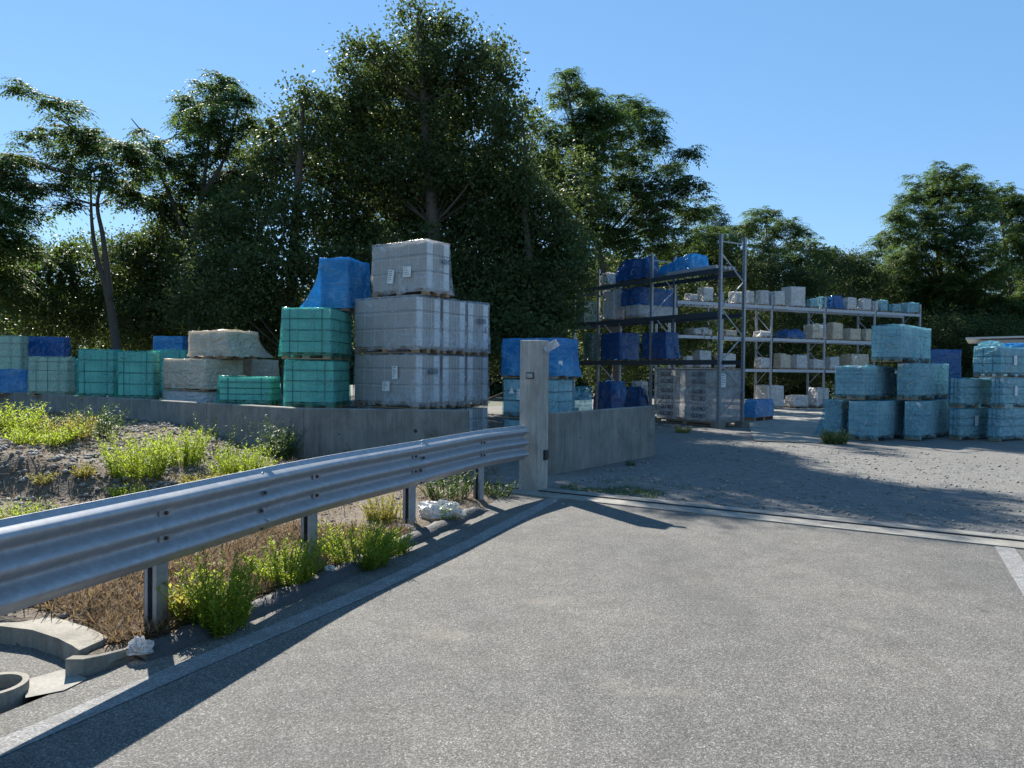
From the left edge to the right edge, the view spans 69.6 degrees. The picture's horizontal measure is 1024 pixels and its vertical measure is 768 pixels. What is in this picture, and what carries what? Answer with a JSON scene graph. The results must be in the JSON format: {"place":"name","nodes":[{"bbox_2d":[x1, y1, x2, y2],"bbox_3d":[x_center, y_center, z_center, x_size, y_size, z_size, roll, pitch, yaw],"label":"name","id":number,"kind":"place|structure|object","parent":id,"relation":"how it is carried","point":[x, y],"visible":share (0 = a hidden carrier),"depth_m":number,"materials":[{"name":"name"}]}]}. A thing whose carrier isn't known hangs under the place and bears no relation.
{"place":"outdoors","nodes":[
{"label":"outdoors","id":0,"kind":"place"},
{"bbox_2d":[92,383,374,407],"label":"terrace","id":1,"kind":"structure","parent":0,"point":[351,400],"depth_m":18.26,"materials":[{"name":"concrete"}]},
{"bbox_2d":[0,369,28,393],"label":"pallet load","id":2,"kind":"object","parent":1,"relation":"on","point":[13,380],"visible":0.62,"depth_m":19.67,"materials":[{"name":"blue plastic"}]},
{"bbox_2d":[0,335,27,368],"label":"pallet load","id":3,"kind":"object","parent":2,"relation":"on","point":[13,352],"visible":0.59,"depth_m":20.66,"materials":[{"name":"teal plastic"}]},
{"bbox_2d":[0,152,65,321],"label":"ailanthus tree","id":4,"kind":"object","parent":1,"relation":"on","point":[10,209],"visible":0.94,"depth_m":24.43,"materials":[{"name":"green plant"}]},
{"bbox_2d":[27,356,74,395],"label":"pallet load","id":5,"kind":"object","parent":1,"relation":"on","point":[46,375],"visible":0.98,"depth_m":18.69,"materials":[{"name":"teal plastic"}]},
{"bbox_2d":[25,336,70,368],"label":"pallet load","id":6,"kind":"object","parent":5,"relation":"on","point":[51,347],"visible":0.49,"depth_m":21.54,"materials":[{"name":"blue plastic"}]},
{"bbox_2d":[0,228,123,356],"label":"bush","id":7,"kind":"object","parent":1,"relation":"on","point":[41,314],"visible":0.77,"depth_m":27.42,"materials":[{"name":"green plant"}]},
{"bbox_2d":[0,77,169,351],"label":"ailanthus tree","id":8,"kind":"object","parent":1,"relation":"on","point":[96,145],"visible":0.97,"depth_m":25.35,"materials":[{"name":"green plant"}]},
{"bbox_2d":[77,349,120,398],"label":"pallet load","id":9,"kind":"object","parent":1,"relation":"on","point":[98,373],"visible":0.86,"depth_m":17.49,"materials":[{"name":"teal plastic"}]},
{"bbox_2d":[39,214,189,351],"bbox_3d":[-15.400,-3.206,29.444,7.030,8.866,4.852,1,1,0],"label":"bush","id":10,"kind":"object","parent":1,"relation":"on","point":[86,251],"visible":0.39,"depth_m":28.64,"materials":[{"name":"green plant"}]},
{"bbox_2d":[116,351,159,399],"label":"pallet load","id":11,"kind":"object","parent":1,"relation":"on","point":[138,375],"visible":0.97,"depth_m":16.79,"materials":[{"name":"teal plastic"}]},
{"bbox_2d":[87,151,277,357],"bbox_3d":[-12.818,-4.188,29.345,7.367,10.887,6.263,1,1,0],"label":"oak tree","id":12,"kind":"object","parent":1,"relation":"on","point":[133,311],"visible":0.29,"depth_m":28.06,"materials":[{"name":"green plant"}]},
{"bbox_2d":[120,69,271,336],"bbox_3d":[-11.970,-6.547,27.934,6.970,11.152,5.708,1,1,0],"label":"ailanthus tree","id":13,"kind":"object","parent":1,"relation":"on","point":[196,126],"visible":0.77,"depth_m":27.79,"materials":[{"name":"green plant"}]},
{"bbox_2d":[163,390,240,402],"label":"pallet load","id":14,"kind":"object","parent":1,"relation":"on","point":[198,396],"visible":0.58,"depth_m":16.14},
{"bbox_2d":[162,358,243,390],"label":"pallet load","id":15,"kind":"object","parent":14,"relation":"on","point":[191,374],"visible":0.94,"depth_m":16.15,"materials":[{"name":"beige plastic"}]},
{"bbox_2d":[187,329,273,358],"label":"pallet load","id":16,"kind":"object","parent":15,"relation":"on","point":[226,344],"visible":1,"depth_m":16.23,"materials":[{"name":"beige plastic"}]},
{"bbox_2d":[219,377,280,405],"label":"pallet load","id":17,"kind":"object","parent":1,"relation":"on","point":[251,390],"visible":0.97,"depth_m":14.79,"materials":[{"name":"teal plastic"}]},
{"bbox_2d":[284,359,350,407],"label":"pallet load","id":18,"kind":"object","parent":1,"relation":"on","point":[315,383],"visible":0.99,"depth_m":14.17,"materials":[{"name":"teal plastic"}]},
{"bbox_2d":[281,307,351,359],"bbox_3d":[-3.921,-0.991,14.817,1.139,1.002,1.482,1,1,4],"label":"pallet load","id":19,"kind":"object","parent":18,"relation":"on","point":[313,334],"visible":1,"depth_m":14.16,"materials":[{"name":"teal plastic"}]},
{"bbox_2d":[298,257,369,314],"bbox_3d":[-3.710,-2.057,15.509,1.161,1.109,1.240,1,1,13],"label":"pallet load","id":20,"kind":"object","parent":19,"relation":"on","point":[341,284],"visible":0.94,"depth_m":14.98,"materials":[{"name":"blue plastic"}]},
{"bbox_2d":[0,408,503,702],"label":"verge","id":21,"kind":"structure","parent":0,"point":[65,485],"depth_m":9.50,"materials":[{"name":"soil"}]},
{"bbox_2d":[0,399,60,435],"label":"weed clump","id":22,"kind":"object","parent":21,"relation":"on","point":[6,421],"visible":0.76,"depth_m":12.10,"materials":[{"name":"green plant"}]},
{"bbox_2d":[0,644,64,690],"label":"gutter floor","id":23,"kind":"structure","parent":21,"relation":"on","point":[31,662],"depth_m":4.29,"materials":[{"name":"concrete"}]},
{"bbox_2d":[0,672,28,713],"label":"drain ring","id":24,"kind":"object","parent":23,"relation":"on","point":[16,684],"visible":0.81,"depth_m":3.80,"materials":[{"name":"concrete"}]},
{"bbox_2d":[25,669,86,697],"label":"gutter slab","id":25,"kind":"structure","parent":23,"relation":"on","point":[56,681],"depth_m":3.94,"materials":[{"name":"concrete"}]},
{"bbox_2d":[13,392,65,412],"bbox_3d":[-11.991,0.791,19.058,2.891,1.102,0.504,1,1,34],"label":"concrete barrier","id":26,"kind":"object","parent":21,"relation":"on","point":[57,403],"visible":0.36,"depth_m":18.72,"materials":[{"name":"concrete"}]},
{"bbox_2d":[0,421,94,447],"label":"weed clump","id":27,"kind":"object","parent":21,"relation":"on","point":[32,438],"visible":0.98,"depth_m":10.85,"materials":[{"name":"green plant"}]},
{"bbox_2d":[0,617,107,659],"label":"drain kerb","id":28,"kind":"structure","parent":21,"relation":"on","point":[63,639],"depth_m":4.47,"materials":[{"name":"concrete"}]},
{"bbox_2d":[65,647,127,678],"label":"drain kerb","id":29,"kind":"structure","parent":21,"relation":"on","point":[87,666],"depth_m":4.09,"materials":[{"name":"concrete"}]},
{"bbox_2d":[59,403,135,438],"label":"weed clump","id":30,"kind":"object","parent":21,"relation":"on","point":[101,429],"visible":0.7,"depth_m":12.29,"materials":[{"name":"green plant"}]},
{"bbox_2d":[93,428,185,481],"bbox_3d":[-5.059,0.936,9.963,1.112,0.686,1.173,0,1,-31],"label":"weed clump","id":31,"kind":"object","parent":21,"relation":"on","point":[154,465],"visible":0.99,"depth_m":9.77,"materials":[{"name":"green plant"}]},
{"bbox_2d":[148,421,215,467],"bbox_3d":[-4.863,0.909,10.951,0.984,0.689,0.930,1,1,26],"label":"weed clump","id":32,"kind":"object","parent":21,"relation":"on","point":[187,458],"visible":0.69,"depth_m":10.84,"materials":[{"name":"green plant"}]},
{"bbox_2d":[156,546,268,637],"bbox_3d":[-1.915,1.347,4.841,0.645,0.577,0.725,1,1,14],"label":"weed clump","id":33,"kind":"object","parent":21,"relation":"on","point":[236,606],"visible":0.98,"depth_m":4.70,"materials":[{"name":"green plant"}]},
{"bbox_2d":[194,441,281,475],"bbox_3d":[-4.003,1.117,10.689,1.048,0.561,1.120,1,1,35],"label":"weed clump","id":34,"kind":"object","parent":21,"relation":"on","point":[230,467],"visible":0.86,"depth_m":10.61,"materials":[{"name":"green plant"}]},
{"bbox_2d":[0,414,499,627],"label":"rubble","id":35,"kind":"object","parent":21,"relation":"on","point":[53,466],"visible":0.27,"depth_m":10.63,"materials":[{"name":"gravel"}]},
{"bbox_2d":[0,410,502,646],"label":"dry grass","id":36,"kind":"structure","parent":21,"relation":"on","point":[111,628],"depth_m":5.58,"materials":[{"name":"plant"}]},
{"bbox_2d":[0,425,528,625],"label":"guardrail","id":37,"kind":"object","parent":21,"relation":"on","point":[47,555],"visible":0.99,"depth_m":4.90,"materials":[{"name":"metal"}]},
{"bbox_2d":[252,414,307,460],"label":"weed clump","id":38,"kind":"object","parent":21,"relation":"on","point":[289,448],"visible":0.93,"depth_m":12.90,"materials":[{"name":"green plant"}]},
{"bbox_2d":[240,532,329,588],"bbox_3d":[-1.729,1.368,5.668,0.680,0.396,0.671,1,1,0],"label":"weed clump","id":39,"kind":"object","parent":21,"relation":"on","point":[294,570],"visible":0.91,"depth_m":5.60,"materials":[{"name":"green plant"}]},
{"bbox_2d":[301,512,412,570],"bbox_3d":[-1.327,1.389,6.423,0.927,0.435,0.914,1,1,0],"label":"weed clump","id":40,"kind":"object","parent":21,"relation":"on","point":[379,555],"visible":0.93,"depth_m":6.31,"materials":[{"name":"green plant"}]},
{"bbox_2d":[417,470,479,501],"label":"weed clump","id":41,"kind":"object","parent":21,"relation":"on","point":[452,492],"visible":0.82,"depth_m":9.29,"materials":[{"name":"green plant"}]},
{"bbox_2d":[0,485,1023,767],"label":"road","id":42,"kind":"structure","parent":0,"point":[562,633],"depth_m":4.26,"materials":[{"name":"asphalt"}]},
{"bbox_2d":[0,498,560,756],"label":"edge line","id":43,"kind":"object","parent":42,"relation":"on","point":[16,740],"visible":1,"depth_m":4.39,"materials":[{"name":"paint"}]},
{"bbox_2d":[133,507,488,661],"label":"kerb","id":44,"kind":"structure","parent":42,"relation":"on","point":[182,637],"depth_m":5.41,"materials":[{"name":"concrete"}]},
{"bbox_2d":[490,485,1023,549],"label":"sill","id":45,"kind":"structure","parent":42,"relation":"on","point":[903,532],"depth_m":8.57,"materials":[{"name":"concrete"}]},
{"bbox_2d":[507,487,1023,541],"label":"gate track","id":46,"kind":"structure","parent":45,"relation":"on","point":[791,517],"depth_m":8.61,"materials":[{"name":"metal"}]},
{"bbox_2d":[0,0,1023,346],"label":"sky","id":47,"kind":"structure","parent":0,"point":[815,111],"materials":[{"name":"blue"}]},
{"bbox_2d":[467,380,869,485],"bbox_3d":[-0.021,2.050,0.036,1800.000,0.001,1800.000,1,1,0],"label":"ground","id":48,"kind":"structure","parent":0,"point":[498,401],"depth_m":49.41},
{"bbox_2d":[1,239,1009,399],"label":"woodland","id":49,"kind":"object","parent":48,"relation":"on","point":[494,390],"visible":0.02,"depth_m":58.91,"materials":[{"name":"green plant"}]},
{"bbox_2d":[871,161,1023,349],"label":"ailanthus tree","id":50,"kind":"object","parent":48,"relation":"on","point":[946,249],"visible":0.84,"depth_m":44.62,"materials":[{"name":"green plant"}]},
{"bbox_2d":[963,180,1023,333],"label":"ailanthus tree","id":51,"kind":"object","parent":48,"relation":"on","point":[1015,248],"visible":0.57,"depth_m":47.80,"materials":[{"name":"green plant"}]},
{"bbox_2d":[469,396,1023,535],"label":"yard","id":52,"kind":"structure","parent":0,"point":[944,448],"depth_m":12.32,"materials":[{"name":"gravel"}]},
{"bbox_2d":[66,395,130,417],"bbox_3d":[-9.591,0.845,17.426,2.891,1.102,0.506,1,1,34],"label":"concrete barrier","id":53,"kind":"object","parent":52,"relation":"on","point":[94,403],"visible":0.41,"depth_m":17.18,"materials":[{"name":"concrete"}]},
{"bbox_2d":[129,398,210,430],"bbox_3d":[-7.190,0.898,15.794,2.891,1.102,0.505,1,1,34],"label":"concrete barrier","id":54,"kind":"object","parent":52,"relation":"on","point":[177,412],"visible":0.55,"depth_m":15.48,"materials":[{"name":"concrete"}]},
{"bbox_2d":[207,403,303,456],"bbox_3d":[-4.790,0.952,14.162,2.891,1.102,0.505,1,1,34],"label":"concrete barrier","id":55,"kind":"object","parent":52,"relation":"on","point":[255,414],"visible":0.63,"depth_m":13.91,"materials":[{"name":"concrete"}]},
{"bbox_2d":[133,64,382,393],"bbox_3d":[-7.766,-3.857,22.344,8.392,10.584,5.812,1,1,0],"label":"oak tree","id":56,"kind":"object","parent":52,"relation":"on","point":[247,259],"visible":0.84,"depth_m":21.58,"materials":[{"name":"green plant"}]},
{"bbox_2d":[358,406,399,408],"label":"pallet load","id":57,"kind":"object","parent":52,"relation":"on","point":[377,408],"visible":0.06,"depth_m":15.19,"materials":[{"name":"brown wood"}]},
{"bbox_2d":[354,353,441,408],"bbox_3d":[-2.329,-0.076,14.836,1.895,1.083,0.826,1,1,37],"label":"pallet load","id":58,"kind":"object","parent":57,"relation":"on","point":[405,380],"visible":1,"depth_m":14.45,"materials":[{"name":"grey plastic"}]},
{"bbox_2d":[354,296,441,353],"bbox_3d":[-2.318,-1.176,14.807,1.907,1.117,0.824,1,1,37],"label":"pallet load","id":59,"kind":"object","parent":58,"relation":"on","point":[408,325],"visible":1,"depth_m":14.45,"materials":[{"name":"grey plastic"}]},
{"bbox_2d":[372,240,452,298],"bbox_3d":[-2.012,-2.278,14.857,1.671,1.083,0.864,1,1,36],"label":"pallet load","id":60,"kind":"object","parent":59,"relation":"on","point":[419,268],"visible":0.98,"depth_m":14.52,"materials":[{"name":"grey plastic"}]},
{"bbox_2d":[303,408,468,457],"bbox_3d":[-2.240,0.993,13.329,2.950,1.102,0.506,1,1,2],"label":"concrete barrier","id":61,"kind":"object","parent":52,"relation":"on","point":[331,431],"visible":0.72,"depth_m":13.09,"materials":[{"name":"concrete"}]},
{"bbox_2d":[291,0,561,356],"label":"oak tree","id":62,"kind":"object","parent":52,"relation":"on","point":[424,204],"visible":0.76,"depth_m":21.85,"materials":[{"name":"green plant"}]},
{"bbox_2d":[419,408,463,409],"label":"pallet load","id":63,"kind":"object","parent":52,"relation":"on","point":[446,408],"visible":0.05,"depth_m":15.38,"materials":[{"name":"brown wood"}]},
{"bbox_2d":[391,354,466,407],"bbox_3d":[-1.847,-0.081,15.417,1.848,1.082,0.834,1,1,37],"label":"pallet load","id":64,"kind":"object","parent":63,"relation":"on","point":[452,378],"visible":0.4,"depth_m":14.89,"materials":[{"name":"grey plastic"}]},
{"bbox_2d":[390,300,466,354],"bbox_3d":[-1.826,-1.184,15.390,1.858,1.122,0.830,1,1,37],"label":"pallet load","id":65,"kind":"object","parent":64,"relation":"on","point":[452,326],"visible":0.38,"depth_m":14.88,"materials":[{"name":"grey plastic"}]},
{"bbox_2d":[321,43,592,406],"bbox_3d":[-2.326,-6.703,29.632,12.730,16.235,7.720,1,1,0],"label":"oak tree","id":66,"kind":"object","parent":52,"relation":"on","point":[498,366],"visible":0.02,"depth_m":29.72,"materials":[{"name":"green plant"}]},
{"bbox_2d":[446,407,488,431],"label":"pallet load","id":67,"kind":"object","parent":52,"relation":"on","point":[478,417],"visible":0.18,"depth_m":15.56,"materials":[{"name":"grey plastic"}]},
{"bbox_2d":[433,355,489,406],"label":"pallet load","id":68,"kind":"object","parent":67,"relation":"on","point":[476,378],"visible":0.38,"depth_m":15.49,"materials":[{"name":"grey plastic"}]},
{"bbox_2d":[435,303,489,355],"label":"pallet load","id":69,"kind":"object","parent":68,"relation":"on","point":[476,327],"visible":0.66,"depth_m":15.46,"materials":[{"name":"grey plastic"}]},
{"bbox_2d":[504,418,519,426],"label":"pallet load","id":70,"kind":"object","parent":52,"relation":"on","point":[510,422],"visible":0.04,"depth_m":15.10,"materials":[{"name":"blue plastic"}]},
{"bbox_2d":[503,378,572,418],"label":"pallet load","id":71,"kind":"object","parent":70,"relation":"on","point":[560,395],"visible":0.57,"depth_m":14.92,"materials":[{"name":"teal plastic"}]},
{"bbox_2d":[500,338,581,378],"bbox_3d":[0.608,-0.528,15.168,1.491,0.812,1.027,1,1,35],"label":"pallet load","id":72,"kind":"object","parent":71,"relation":"on","point":[564,359],"visible":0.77,"depth_m":14.90,"materials":[{"name":"blue plastic"}]},
{"bbox_2d":[452,153,617,379],"bbox_3d":[0.603,-2.594,21.316,5.188,8.283,4.621,0,1,-25],"label":"holm oak","id":73,"kind":"object","parent":52,"relation":"on","point":[568,257],"visible":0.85,"depth_m":21.00,"materials":[{"name":"green plant"}]},
{"bbox_2d":[519,339,559,490],"bbox_3d":[0.402,0.538,10.497,0.525,2.365,0.330,1,1,30],"label":"gate post","id":74,"kind":"object","parent":52,"relation":"on","point":[534,387],"visible":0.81,"depth_m":10.43,"materials":[{"name":"concrete"}]},
{"bbox_2d":[507,87,622,220],"bbox_3d":[1.862,-5.213,30.304,5.042,13.215,3.911,1,1,0],"label":"pale tree","id":75,"kind":"object","parent":52,"relation":"on","point":[553,165],"visible":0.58,"depth_m":29.78,"materials":[{"name":"green plant"}]},
{"bbox_2d":[548,406,654,474],"bbox_3d":[1.611,1.017,13.697,0.505,1.122,3.751,1,1,36],"label":"concrete barrier","id":76,"kind":"object","parent":52,"relation":"on","point":[581,439],"visible":0.92,"depth_m":13.20,"materials":[{"name":"concrete"}]},
{"bbox_2d":[593,380,626,409],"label":"pallet load","id":77,"kind":"object","parent":52,"relation":"on","point":[612,394],"visible":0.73,"depth_m":27.70,"materials":[{"name":"blue plastic"}]},
{"bbox_2d":[513,66,730,380],"bbox_3d":[4.875,-6.502,34.741,9.802,15.712,7.053,1,1,0],"label":"ailanthus tree","id":78,"kind":"object","parent":52,"relation":"on","point":[596,124],"visible":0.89,"depth_m":33.57,"materials":[{"name":"green plant"}]},
{"bbox_2d":[567,253,733,389],"bbox_3d":[6.260,-2.877,37.684,10.245,8.379,7.095,1,1,21],"label":"bush","id":79,"kind":"object","parent":52,"relation":"on","point":[681,290],"visible":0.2,"depth_m":36.53,"materials":[{"name":"green plant"}]},
{"bbox_2d":[553,234,749,428],"bbox_3d":[4.536,-1.762,27.002,1.360,6.075,9.540,0,1,-31],"label":"pallet rack","id":80,"kind":"object","parent":52,"relation":"on","point":[673,319],"visible":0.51,"depth_m":24.68,"materials":[{"name":"metal"}]},
{"bbox_2d":[600,332,639,360],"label":"pallet load","id":81,"kind":"object","parent":80,"relation":"on","point":[620,346],"visible":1,"depth_m":27.25,"materials":[{"name":"blue plastic"}]},
{"bbox_2d":[615,256,658,283],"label":"pallet load","id":82,"kind":"object","parent":80,"relation":"on","point":[633,269],"visible":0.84,"depth_m":26.17,"materials":[{"name":"blue plastic"}]},
{"bbox_2d":[625,304,677,318],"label":"pallet load","id":83,"kind":"object","parent":80,"relation":"on","point":[638,311],"visible":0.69,"depth_m":26.37,"materials":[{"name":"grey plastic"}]},
{"bbox_2d":[621,286,677,306],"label":"pallet load","id":84,"kind":"object","parent":83,"relation":"on","point":[635,295],"visible":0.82,"depth_m":26.45},
{"bbox_2d":[641,332,680,359],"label":"pallet load","id":85,"kind":"object","parent":80,"relation":"on","point":[665,346],"visible":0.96,"depth_m":25.10,"materials":[{"name":"blue plastic"}]},
{"bbox_2d":[656,368,745,425],"bbox_3d":[6.204,0.401,24.395,1.384,1.813,2.814,0,1,-31],"label":"lettered bundle","id":86,"kind":"object","parent":52,"relation":"on","point":[695,401],"visible":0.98,"depth_m":23.83,"materials":[{"name":"grey plastic"}]},
{"bbox_2d":[646,197,761,385],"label":"ailanthus tree","id":87,"kind":"object","parent":52,"relation":"on","point":[715,230],"visible":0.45,"depth_m":40.31,"materials":[{"name":"green plant"}]},
{"bbox_2d":[638,229,876,400],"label":"bush","id":88,"kind":"object","parent":52,"relation":"on","point":[792,320],"visible":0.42,"depth_m":41.84,"materials":[{"name":"green plant"}]},
{"bbox_2d":[729,408,824,442],"bbox_3d":[11.170,1.264,30.000,7.203,0.001,24.986,1,1,33],"label":"concrete pad","id":89,"kind":"object","parent":52,"relation":"on","point":[793,425],"visible":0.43,"depth_m":23.46,"materials":[{"name":"concrete"}]},
{"bbox_2d":[652,289,920,408],"bbox_3d":[14.473,-1.598,37.359,16.577,5.595,1.360,0,1,-23],"label":"pallet rack","id":90,"kind":"object","parent":52,"relation":"on","point":[771,308],"visible":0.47,"depth_m":36.91,"materials":[{"name":"metal"}]},
{"bbox_2d":[731,205,843,384],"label":"ailanthus tree","id":91,"kind":"object","parent":52,"relation":"on","point":[795,245],"visible":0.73,"depth_m":44.89,"materials":[{"name":"green plant"}]},
{"bbox_2d":[813,399,855,436],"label":"pallet load","id":92,"kind":"object","parent":52,"relation":"on","point":[836,417],"visible":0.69,"depth_m":19.97,"materials":[{"name":"teal plastic"}]},
{"bbox_2d":[795,247,933,399],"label":"bush","id":93,"kind":"object","parent":52,"relation":"on","point":[863,288],"visible":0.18,"depth_m":44.53,"materials":[{"name":"green plant"}]},
{"bbox_2d":[848,398,908,440],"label":"pallet load","id":94,"kind":"object","parent":52,"relation":"on","point":[874,419],"visible":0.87,"depth_m":19.17,"materials":[{"name":"teal plastic"}]},
{"bbox_2d":[833,364,894,399],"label":"pallet load","id":95,"kind":"object","parent":94,"relation":"on","point":[860,382],"visible":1,"depth_m":19.43,"materials":[{"name":"teal plastic"}]},
{"bbox_2d":[903,399,950,440],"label":"pallet load","id":96,"kind":"object","parent":52,"relation":"on","point":[927,418],"visible":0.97,"depth_m":19.44,"materials":[{"name":"teal plastic"}]},
{"bbox_2d":[896,362,948,399],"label":"pallet load","id":97,"kind":"object","parent":96,"relation":"on","point":[915,381],"visible":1,"depth_m":19.60,"materials":[{"name":"teal plastic"}]},
{"bbox_2d":[871,324,930,362],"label":"pallet load","id":98,"kind":"object","parent":97,"relation":"on","point":[901,343],"visible":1,"depth_m":19.67,"materials":[{"name":"teal plastic"}]},
{"bbox_2d":[927,349,961,429],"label":"pallet load","id":99,"kind":"object","parent":52,"relation":"on","point":[952,358],"visible":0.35,"depth_m":22.83,"materials":[{"name":"blue plastic"}]},
{"bbox_2d":[868,300,1023,381],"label":"bush","id":100,"kind":"object","parent":52,"relation":"on","point":[942,333],"visible":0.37,"depth_m":41.94,"materials":[{"name":"green plant"}]},
{"bbox_2d":[949,407,989,439],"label":"pallet load","id":101,"kind":"object","parent":52,"relation":"on","point":[970,423],"visible":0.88,"depth_m":19.64,"materials":[{"name":"teal plastic"}]},
{"bbox_2d":[950,378,991,407],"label":"pallet load","id":102,"kind":"object","parent":101,"relation":"on","point":[973,393],"visible":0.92,"depth_m":19.64,"materials":[{"name":"teal plastic"}]},
{"bbox_2d":[986,407,1023,440],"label":"pallet load","id":103,"kind":"object","parent":52,"relation":"on","point":[1005,422],"visible":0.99,"depth_m":19.31,"materials":[{"name":"teal plastic"}]},
{"bbox_2d":[990,377,1023,407],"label":"pallet load","id":104,"kind":"object","parent":103,"relation":"on","point":[1004,391],"visible":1,"depth_m":19.27,"materials":[{"name":"teal plastic"}]},
{"bbox_2d":[973,346,1023,376],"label":"pallet load","id":105,"kind":"object","parent":104,"relation":"on","point":[989,361],"visible":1,"depth_m":19.38,"materials":[{"name":"teal plastic"}]},
{"bbox_2d":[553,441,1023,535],"bbox_3d":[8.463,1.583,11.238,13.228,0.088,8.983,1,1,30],"label":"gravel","id":106,"kind":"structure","parent":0,"point":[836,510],"depth_m":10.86,"materials":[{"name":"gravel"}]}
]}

